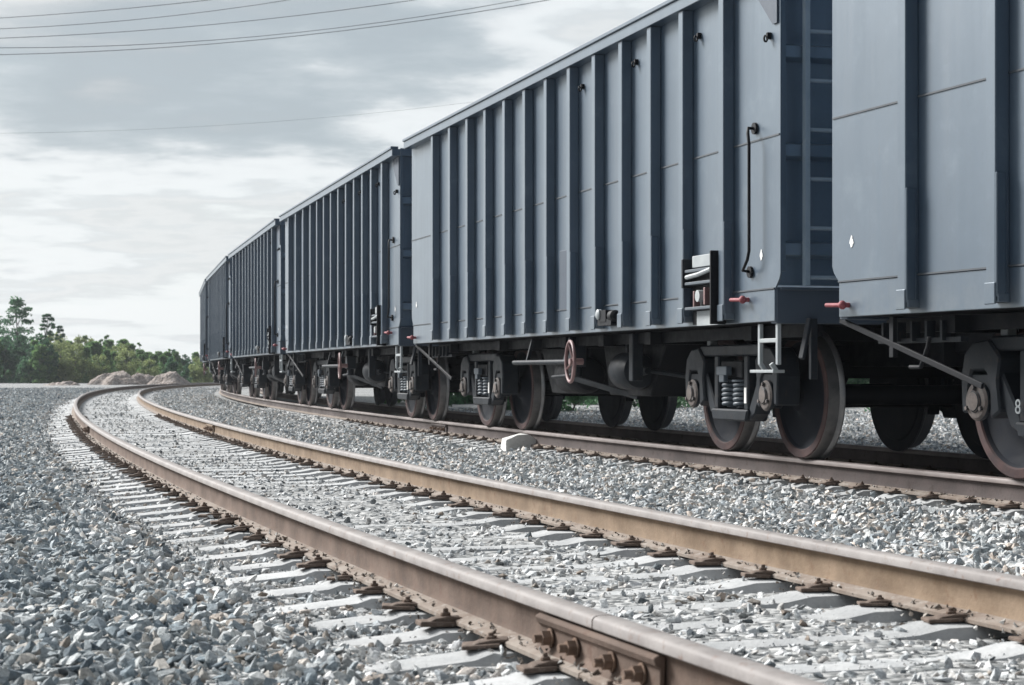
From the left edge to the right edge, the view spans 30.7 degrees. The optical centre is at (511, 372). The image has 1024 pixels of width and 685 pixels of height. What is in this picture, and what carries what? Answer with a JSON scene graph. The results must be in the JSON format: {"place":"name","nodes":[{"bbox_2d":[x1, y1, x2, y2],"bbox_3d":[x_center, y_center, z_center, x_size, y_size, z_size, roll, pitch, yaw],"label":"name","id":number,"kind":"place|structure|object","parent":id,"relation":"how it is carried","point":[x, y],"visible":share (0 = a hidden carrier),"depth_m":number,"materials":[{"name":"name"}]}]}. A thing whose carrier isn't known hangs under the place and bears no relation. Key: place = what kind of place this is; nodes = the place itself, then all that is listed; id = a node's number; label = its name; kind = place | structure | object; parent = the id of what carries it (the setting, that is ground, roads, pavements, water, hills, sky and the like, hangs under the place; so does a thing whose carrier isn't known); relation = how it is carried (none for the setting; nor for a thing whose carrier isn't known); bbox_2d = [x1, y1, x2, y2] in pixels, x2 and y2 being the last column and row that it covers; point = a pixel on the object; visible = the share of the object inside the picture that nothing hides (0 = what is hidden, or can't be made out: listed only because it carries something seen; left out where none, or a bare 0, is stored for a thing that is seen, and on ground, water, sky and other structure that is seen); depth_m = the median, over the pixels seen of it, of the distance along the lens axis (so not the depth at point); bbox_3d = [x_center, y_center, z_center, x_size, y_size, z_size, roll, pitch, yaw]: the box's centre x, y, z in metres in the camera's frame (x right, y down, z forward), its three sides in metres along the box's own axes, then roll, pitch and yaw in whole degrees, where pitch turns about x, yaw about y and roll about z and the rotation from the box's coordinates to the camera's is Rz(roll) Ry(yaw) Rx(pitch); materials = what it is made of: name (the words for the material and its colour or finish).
{"place":"outdoors","nodes":[
{"label":"outdoors","id":0,"kind":"place"},
{"bbox_2d":[2,0,206,17],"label":"power line","id":1,"kind":"object","parent":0,"point":[104,10],"visible":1,"depth_m":109.98,"materials":[{"name":"metal"}]},
{"bbox_2d":[0,0,286,28],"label":"power line","id":2,"kind":"object","parent":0,"point":[143,18],"visible":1,"depth_m":109.98,"materials":[{"name":"metal"}]},
{"bbox_2d":[9,0,412,37],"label":"power line","id":3,"kind":"object","parent":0,"point":[209,24],"visible":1,"depth_m":109.98,"materials":[{"name":"metal"}]},
{"bbox_2d":[0,0,517,47],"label":"power line","id":4,"kind":"object","parent":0,"point":[252,36],"visible":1,"depth_m":109.98,"materials":[{"name":"metal"}]},
{"bbox_2d":[0,0,546,54],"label":"power line","id":5,"kind":"object","parent":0,"point":[277,37],"visible":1,"depth_m":109.98,"materials":[{"name":"metal"}]},
{"bbox_2d":[0,0,665,362],"label":"sky","id":6,"kind":"structure","parent":0,"point":[104,231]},
{"label":"ground","id":7,"kind":"structure","parent":0,"visible":0},
{"bbox_2d":[0,340,13,380],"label":"broadleaf tree","id":8,"kind":"object","parent":7,"relation":"on","point":[6,361],"visible":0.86,"depth_m":148.26,"materials":[{"name":"green plant"}]},
{"bbox_2d":[0,338,19,382],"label":"broadleaf tree","id":9,"kind":"object","parent":7,"relation":"on","point":[5,354],"visible":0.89,"depth_m":148.56,"materials":[{"name":"green plant"}]},
{"bbox_2d":[0,296,34,360],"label":"tall tree","id":10,"kind":"object","parent":7,"relation":"on","point":[17,303],"visible":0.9,"depth_m":149.57,"materials":[{"name":"green plant"}]},
{"bbox_2d":[6,339,32,382],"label":"broadleaf tree","id":11,"kind":"object","parent":7,"relation":"on","point":[20,353],"visible":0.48,"depth_m":149.49,"materials":[{"name":"green plant"}]},
{"bbox_2d":[7,346,49,382],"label":"broadleaf tree","id":12,"kind":"object","parent":7,"relation":"on","point":[21,368],"visible":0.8,"depth_m":145.02,"materials":[{"name":"green plant"}]},
{"bbox_2d":[20,344,59,382],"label":"broadleaf tree","id":13,"kind":"object","parent":7,"relation":"on","point":[38,351],"visible":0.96,"depth_m":144.78,"materials":[{"name":"green plant"}]},
{"bbox_2d":[36,313,55,360],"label":"tall tree","id":14,"kind":"object","parent":7,"relation":"on","point":[47,325],"visible":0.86,"depth_m":151.93,"materials":[{"name":"green plant"}]},
{"bbox_2d":[33,340,64,382],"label":"broadleaf tree","id":15,"kind":"object","parent":7,"relation":"on","point":[54,362],"visible":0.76,"depth_m":145.99,"materials":[{"name":"green plant"}]},
{"bbox_2d":[54,325,65,360],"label":"tall tree","id":16,"kind":"object","parent":7,"relation":"on","point":[59,330],"visible":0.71,"depth_m":150.96,"materials":[{"name":"green plant"}]},
{"bbox_2d":[50,340,79,379],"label":"broadleaf tree","id":17,"kind":"object","parent":7,"relation":"on","point":[61,345],"visible":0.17,"depth_m":148.88,"materials":[{"name":"green plant"}]},
{"bbox_2d":[58,342,90,382],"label":"broadleaf tree","id":18,"kind":"object","parent":7,"relation":"on","point":[66,373],"visible":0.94,"depth_m":145.82,"materials":[{"name":"green plant"}]},
{"bbox_2d":[75,346,92,382],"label":"broadleaf tree","id":19,"kind":"object","parent":7,"relation":"on","point":[87,350],"visible":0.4,"depth_m":148.04,"materials":[{"name":"green plant"}]},
{"bbox_2d":[86,341,103,378],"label":"broadleaf tree","id":20,"kind":"object","parent":7,"relation":"on","point":[95,347],"visible":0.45,"depth_m":154.85,"materials":[{"name":"green plant"}]},
{"bbox_2d":[87,354,110,381],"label":"broadleaf tree","id":21,"kind":"object","parent":7,"relation":"on","point":[95,370],"visible":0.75,"depth_m":145.97,"materials":[{"name":"green plant"}]},
{"bbox_2d":[98,349,114,375],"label":"broadleaf tree","id":22,"kind":"object","parent":7,"relation":"on","point":[106,353],"visible":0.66,"depth_m":147.29,"materials":[{"name":"green plant"}]},
{"bbox_2d":[87,370,141,384],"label":"dirt heap","id":23,"kind":"object","parent":7,"relation":"on","point":[122,377],"visible":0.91,"depth_m":127.11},
{"bbox_2d":[106,343,134,372],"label":"broadleaf tree","id":24,"kind":"object","parent":7,"relation":"on","point":[117,348],"visible":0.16,"depth_m":155.86,"materials":[{"name":"green plant"}]},
{"bbox_2d":[114,349,142,375],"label":"broadleaf tree","id":25,"kind":"object","parent":7,"relation":"on","point":[126,367],"visible":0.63,"depth_m":145.74,"materials":[{"name":"green plant"}]},
{"bbox_2d":[119,343,137,365],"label":"broadleaf tree","id":26,"kind":"object","parent":7,"relation":"on","point":[132,346],"visible":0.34,"depth_m":156.28,"materials":[{"name":"green plant"}]},
{"bbox_2d":[132,372,154,384],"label":"dirt heap","id":27,"kind":"object","parent":7,"relation":"on","point":[143,379],"visible":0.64,"depth_m":131.17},
{"bbox_2d":[139,358,159,375],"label":"broadleaf tree","id":28,"kind":"object","parent":7,"relation":"on","point":[154,370],"visible":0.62,"depth_m":144.39,"materials":[{"name":"green plant"}]},
{"bbox_2d":[157,354,169,374],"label":"broadleaf tree","id":29,"kind":"object","parent":7,"relation":"on","point":[162,359],"visible":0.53,"depth_m":149.39,"materials":[{"name":"green plant"}]},
{"bbox_2d":[147,371,189,384],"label":"dirt heap","id":30,"kind":"object","parent":7,"relation":"on","point":[169,377],"visible":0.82,"depth_m":126.89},
{"bbox_2d":[162,356,180,374],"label":"broadleaf tree","id":31,"kind":"object","parent":7,"relation":"on","point":[171,366],"visible":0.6,"depth_m":148.55,"materials":[{"name":"green plant"}]},
{"bbox_2d":[188,356,208,382],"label":"broadleaf tree","id":32,"kind":"object","parent":7,"relation":"on","point":[198,370],"visible":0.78,"depth_m":148.05,"materials":[{"name":"green plant"}]},
{"bbox_2d":[0,381,1023,684],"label":"ballast bed","id":33,"kind":"object","parent":7,"relation":"on","point":[364,395],"visible":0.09,"depth_m":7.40,"materials":[{"name":"gravel"}]},
{"bbox_2d":[49,427,195,434],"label":"concrete sleeper","id":34,"kind":"object","parent":33,"relation":"on","point":[193,428],"visible":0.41,"depth_m":26.14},
{"bbox_2d":[54,428,201,436],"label":"concrete sleeper","id":35,"kind":"object","parent":33,"relation":"on","point":[193,432],"visible":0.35,"depth_m":25.24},
{"bbox_2d":[51,432,212,440],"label":"concrete sleeper","id":36,"kind":"object","parent":33,"relation":"on","point":[83,434],"visible":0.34,"depth_m":23.74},
{"bbox_2d":[52,433,215,442],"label":"concrete sleeper","id":37,"kind":"object","parent":33,"relation":"on","point":[212,434],"visible":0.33,"depth_m":23.45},
{"bbox_2d":[54,434,219,443],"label":"concrete sleeper","id":38,"kind":"object","parent":33,"relation":"on","point":[207,439],"visible":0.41,"depth_m":22.91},
{"bbox_2d":[71,382,213,433],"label":"rail","id":39,"kind":"object","parent":33,"relation":"on","point":[79,417],"visible":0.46,"depth_m":58.56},
{"bbox_2d":[60,436,224,444],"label":"concrete sleeper","id":40,"kind":"object","parent":33,"relation":"on","point":[214,440],"visible":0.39,"depth_m":22.56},
{"bbox_2d":[57,439,231,447],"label":"concrete sleeper","id":41,"kind":"object","parent":33,"relation":"on","point":[220,443],"visible":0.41,"depth_m":21.57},
{"bbox_2d":[62,437,227,445],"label":"concrete sleeper","id":42,"kind":"object","parent":33,"relation":"on","point":[225,438],"visible":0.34,"depth_m":22.09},
{"bbox_2d":[60,439,237,449],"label":"concrete sleeper","id":43,"kind":"object","parent":33,"relation":"on","point":[223,445],"visible":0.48,"depth_m":21.21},
{"bbox_2d":[59,440,243,451],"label":"concrete sleeper","id":44,"kind":"object","parent":33,"relation":"on","point":[225,447],"visible":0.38,"depth_m":20.69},
{"bbox_2d":[61,442,253,453],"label":"concrete sleeper","id":45,"kind":"object","parent":33,"relation":"on","point":[233,448],"visible":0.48,"depth_m":20.20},
{"bbox_2d":[62,445,252,455],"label":"concrete sleeper","id":46,"kind":"object","parent":33,"relation":"on","point":[250,447],"visible":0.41,"depth_m":19.57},
{"bbox_2d":[65,447,258,457],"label":"concrete sleeper","id":47,"kind":"object","parent":33,"relation":"on","point":[249,451],"visible":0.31,"depth_m":19.30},
{"bbox_2d":[65,448,266,459],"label":"concrete sleeper","id":48,"kind":"object","parent":33,"relation":"on","point":[254,453],"visible":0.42,"depth_m":18.91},
{"bbox_2d":[67,449,279,461],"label":"concrete sleeper","id":49,"kind":"object","parent":33,"relation":"on","point":[268,452],"visible":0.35,"depth_m":18.49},
{"bbox_2d":[68,452,279,463],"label":"concrete sleeper","id":50,"kind":"object","parent":33,"relation":"on","point":[273,456],"visible":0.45,"depth_m":17.77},
{"bbox_2d":[136,383,220,432],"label":"rail","id":51,"kind":"object","parent":33,"relation":"on","point":[194,421],"visible":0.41,"depth_m":35.02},
{"bbox_2d":[72,454,288,465],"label":"concrete sleeper","id":52,"kind":"object","parent":33,"relation":"on","point":[276,459],"visible":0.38,"depth_m":17.58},
{"bbox_2d":[76,457,301,468],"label":"concrete sleeper","id":53,"kind":"object","parent":33,"relation":"on","point":[117,460],"visible":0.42,"depth_m":17.14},
{"bbox_2d":[90,456,305,469],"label":"concrete sleeper","id":54,"kind":"object","parent":33,"relation":"on","point":[295,462],"visible":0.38,"depth_m":16.70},
{"bbox_2d":[82,458,315,473],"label":"concrete sleeper","id":55,"kind":"object","parent":33,"relation":"on","point":[305,465],"visible":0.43,"depth_m":16.20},
{"bbox_2d":[95,465,344,479],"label":"concrete sleeper","id":56,"kind":"object","parent":33,"relation":"on","point":[323,472],"visible":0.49,"depth_m":15.32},
{"bbox_2d":[108,463,331,475],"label":"concrete sleeper","id":57,"kind":"object","parent":33,"relation":"on","point":[315,469],"visible":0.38,"depth_m":15.79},
{"bbox_2d":[91,469,355,484],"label":"concrete sleeper","id":58,"kind":"object","parent":33,"relation":"on","point":[140,474],"visible":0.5,"depth_m":14.83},
{"bbox_2d":[93,470,358,487],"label":"concrete sleeper","id":59,"kind":"object","parent":33,"relation":"on","point":[351,475],"visible":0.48,"depth_m":14.41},
{"bbox_2d":[98,473,382,492],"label":"concrete sleeper","id":60,"kind":"object","parent":33,"relation":"on","point":[363,479],"visible":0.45,"depth_m":13.96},
{"bbox_2d":[102,478,385,495],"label":"concrete sleeper","id":61,"kind":"object","parent":33,"relation":"on","point":[370,485],"visible":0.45,"depth_m":13.23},
{"bbox_2d":[109,481,398,501],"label":"concrete sleeper","id":62,"kind":"object","parent":33,"relation":"on","point":[390,487],"visible":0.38,"depth_m":12.77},
{"bbox_2d":[112,482,418,507],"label":"concrete sleeper","id":63,"kind":"object","parent":33,"relation":"on","point":[402,492],"visible":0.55,"depth_m":12.46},
{"bbox_2d":[121,488,438,512],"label":"concrete sleeper","id":64,"kind":"object","parent":33,"relation":"on","point":[183,498],"visible":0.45,"depth_m":11.85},
{"bbox_2d":[127,491,455,517],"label":"concrete sleeper","id":65,"kind":"object","parent":33,"relation":"on","point":[442,497],"visible":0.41,"depth_m":11.42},
{"bbox_2d":[140,499,490,523],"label":"concrete sleeper","id":66,"kind":"object","parent":33,"relation":"on","point":[463,505],"visible":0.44,"depth_m":10.93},
{"bbox_2d":[150,505,514,528],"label":"concrete sleeper","id":67,"kind":"object","parent":33,"relation":"on","point":[481,513],"visible":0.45,"depth_m":10.73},
{"bbox_2d":[219,386,446,432],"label":"rail","id":68,"kind":"object","parent":33,"relation":"on","point":[401,421],"visible":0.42,"depth_m":32.09,"materials":[{"name":"metal"}]},
{"bbox_2d":[199,279,283,392],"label":"freight wagon","id":69,"kind":"object","parent":68,"relation":"on","point":[203,296],"visible":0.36,"depth_m":60.18,"materials":[{"name":"metal"}]},
{"bbox_2d":[206,256,321,397],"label":"freight wagon","id":70,"kind":"object","parent":68,"relation":"on","point":[219,278],"visible":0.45,"depth_m":49.40,"materials":[{"name":"metal"}]},
{"bbox_2d":[155,507,543,535],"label":"concrete sleeper","id":71,"kind":"object","parent":33,"relation":"on","point":[225,522],"visible":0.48,"depth_m":10.39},
{"bbox_2d":[167,515,553,542],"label":"concrete sleeper","id":72,"kind":"object","parent":33,"relation":"on","point":[235,533],"visible":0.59,"depth_m":9.85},
{"bbox_2d":[181,523,584,551],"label":"concrete sleeper","id":73,"kind":"object","parent":33,"relation":"on","point":[562,531],"visible":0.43,"depth_m":9.53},
{"bbox_2d":[195,529,614,562],"bbox_3d":[-0.252,0.893,9.005,2.600,0.254,0.314,0,0,-17],"label":"concrete sleeper","id":74,"kind":"object","parent":33,"relation":"on","point":[593,538],"visible":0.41,"depth_m":8.97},
{"bbox_2d":[208,535,656,574],"bbox_3d":[-0.101,0.895,8.540,2.600,0.256,0.314,0,0,-18],"label":"concrete sleeper","id":75,"kind":"object","parent":33,"relation":"on","point":[287,561],"visible":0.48,"depth_m":8.46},
{"bbox_2d":[398,392,469,403],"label":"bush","id":76,"kind":"object","parent":33,"relation":"on","point":[455,399],"visible":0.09,"depth_m":50.25,"materials":[{"name":"green plant"}]},
{"bbox_2d":[224,546,694,585],"bbox_3d":[0.037,0.895,8.114,2.600,0.257,0.314,0,0,-18],"label":"concrete sleeper","id":77,"kind":"object","parent":33,"relation":"on","point":[310,568],"visible":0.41,"depth_m":7.88,"materials":[{"name":"concrete"}]},
{"bbox_2d":[251,552,745,598],"bbox_3d":[0.187,0.893,7.659,2.600,0.259,0.314,0,0,-19],"label":"concrete sleeper","id":78,"kind":"object","parent":33,"relation":"on","point":[709,567],"visible":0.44,"depth_m":7.69,"materials":[{"name":"concrete"}]},
{"bbox_2d":[501,433,535,450],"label":"stone block","id":79,"kind":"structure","parent":33,"relation":"on","point":[519,440],"depth_m":20.47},
{"bbox_2d":[269,564,805,612],"bbox_3d":[0.338,0.896,7.202,2.600,0.259,0.314,0,-1,-18],"label":"concrete sleeper","id":80,"kind":"object","parent":33,"relation":"on","point":[761,579],"visible":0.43,"depth_m":7.25,"materials":[{"name":"concrete"}]},
{"bbox_2d":[561,396,597,411],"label":"shrub","id":81,"kind":"object","parent":33,"relation":"on","point":[571,399],"visible":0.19,"depth_m":40.70,"materials":[{"name":"green plant"}]},
{"bbox_2d":[299,578,866,629],"bbox_3d":[0.488,0.896,6.756,2.600,0.258,0.314,0,0,-18],"label":"concrete sleeper","id":82,"kind":"object","parent":33,"relation":"on","point":[815,591],"visible":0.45,"depth_m":6.79,"materials":[{"name":"concrete"}]},
{"bbox_2d":[85,422,665,684],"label":"rail","id":83,"kind":"object","parent":82,"relation":"on","point":[557,627],"visible":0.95,"depth_m":6.39,"materials":[{"name":"metal"}]},
{"bbox_2d":[209,421,1023,634],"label":"rail","id":84,"kind":"object","parent":33,"relation":"on","point":[905,581],"visible":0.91,"depth_m":7.85,"materials":[{"name":"metal"}]},
{"bbox_2d":[332,595,934,645],"bbox_3d":[0.633,0.894,6.324,2.600,0.263,0.314,0,0,-18],"label":"concrete sleeper","id":85,"kind":"object","parent":33,"relation":"on","point":[436,628],"visible":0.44,"depth_m":6.27,"materials":[{"name":"concrete"}]},
{"bbox_2d":[260,384,1009,477],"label":"rail","id":86,"kind":"object","parent":33,"relation":"on","point":[975,464],"visible":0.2,"depth_m":18.78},
{"bbox_2d":[228,218,397,405],"bbox_3d":[-4.131,-1.107,40.736,3.300,3.569,11.670,0,0,-13],"label":"freight wagon","id":87,"kind":"object","parent":86,"relation":"on","point":[258,296],"visible":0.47,"depth_m":38.01,"materials":[{"name":"metal"}]},
{"bbox_2d":[279,146,564,421],"bbox_3d":[-1.349,-1.107,29.526,3.300,3.569,11.670,0,0,-15],"label":"freight wagon","id":88,"kind":"object","parent":86,"relation":"on","point":[348,275],"visible":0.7,"depth_m":26.74,"materials":[{"name":"metal"}]},
{"bbox_2d":[628,457,670,467],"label":"concrete sleeper","id":89,"kind":"object","parent":33,"relation":"on","point":[643,462],"visible":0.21,"depth_m":16.96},
{"bbox_2d":[363,608,1021,674],"bbox_3d":[0.784,0.898,5.876,2.600,0.248,0.314,0,0,-19],"label":"concrete sleeper","id":90,"kind":"object","parent":33,"relation":"on","point":[949,624],"visible":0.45,"depth_m":5.85,"materials":[{"name":"concrete"}]},
{"bbox_2d":[603,453,787,464],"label":"concrete sleeper","id":91,"kind":"object","parent":33,"relation":"on","point":[626,459],"visible":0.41,"depth_m":17.38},
{"bbox_2d":[579,615,825,684],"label":"rail","id":92,"kind":"object","parent":33,"relation":"on","point":[688,662],"visible":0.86,"depth_m":4.42,"materials":[{"name":"metal"}]},
{"bbox_2d":[435,421,1023,507],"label":"rail","id":93,"kind":"object","parent":33,"relation":"on","point":[922,482],"visible":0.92,"depth_m":14.23,"materials":[{"name":"metal"}]},
{"bbox_2d":[402,0,989,459],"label":"freight wagon","id":94,"kind":"object","parent":93,"relation":"on","point":[618,220],"visible":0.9,"depth_m":15.25,"materials":[{"name":"metal"}]},
{"bbox_2d":[825,0,1023,479],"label":"freight wagon","id":95,"kind":"object","parent":93,"relation":"on","point":[928,166],"visible":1,"depth_m":11.01,"materials":[{"name":"paint"}]},
{"bbox_2d":[628,458,830,470],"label":"concrete sleeper","id":96,"kind":"object","parent":33,"relation":"on","point":[662,464],"visible":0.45,"depth_m":16.50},
{"bbox_2d":[449,635,1023,684],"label":"concrete sleeper","id":97,"kind":"object","parent":33,"relation":"on","point":[543,670],"visible":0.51,"depth_m":5.36,"materials":[{"name":"concrete"}]},
{"bbox_2d":[650,459,854,473],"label":"concrete sleeper","id":98,"kind":"object","parent":33,"relation":"on","point":[685,469],"visible":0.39,"depth_m":16.03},
{"bbox_2d":[677,461,881,475],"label":"concrete sleeper","id":99,"kind":"object","parent":33,"relation":"on","point":[701,470],"visible":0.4,"depth_m":15.60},
{"bbox_2d":[684,463,908,479],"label":"concrete sleeper","id":100,"kind":"object","parent":33,"relation":"on","point":[724,473],"visible":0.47,"depth_m":15.13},
{"bbox_2d":[784,477,851,493],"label":"concrete sleeper","id":101,"kind":"object","parent":33,"relation":"on","point":[830,484],"visible":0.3,"depth_m":13.36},
{"bbox_2d":[723,465,936,482],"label":"concrete sleeper","id":102,"kind":"object","parent":33,"relation":"on","point":[749,475],"visible":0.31,"depth_m":14.72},
{"bbox_2d":[733,469,966,486],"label":"concrete sleeper","id":103,"kind":"object","parent":33,"relation":"on","point":[774,478],"visible":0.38,"depth_m":14.24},
{"bbox_2d":[819,481,889,497],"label":"concrete sleeper","id":104,"kind":"object","parent":33,"relation":"on","point":[862,489],"visible":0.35,"depth_m":12.93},
{"bbox_2d":[841,488,919,501],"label":"concrete sleeper","id":105,"kind":"object","parent":33,"relation":"on","point":[895,493],"visible":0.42,"depth_m":12.48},
{"bbox_2d":[765,471,998,490],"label":"concrete sleeper","id":106,"kind":"object","parent":33,"relation":"on","point":[801,482],"visible":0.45,"depth_m":13.84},
{"bbox_2d":[889,491,961,506],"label":"concrete sleeper","id":107,"kind":"object","parent":33,"relation":"on","point":[931,497],"visible":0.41,"depth_m":12.05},
{"bbox_2d":[914,496,994,513],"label":"concrete sleeper","id":108,"kind":"object","parent":33,"relation":"on","point":[973,504],"visible":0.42,"depth_m":11.59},
{"bbox_2d":[949,500,1023,517],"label":"concrete sleeper","id":109,"kind":"object","parent":33,"relation":"on","point":[1011,507],"visible":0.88,"depth_m":11.18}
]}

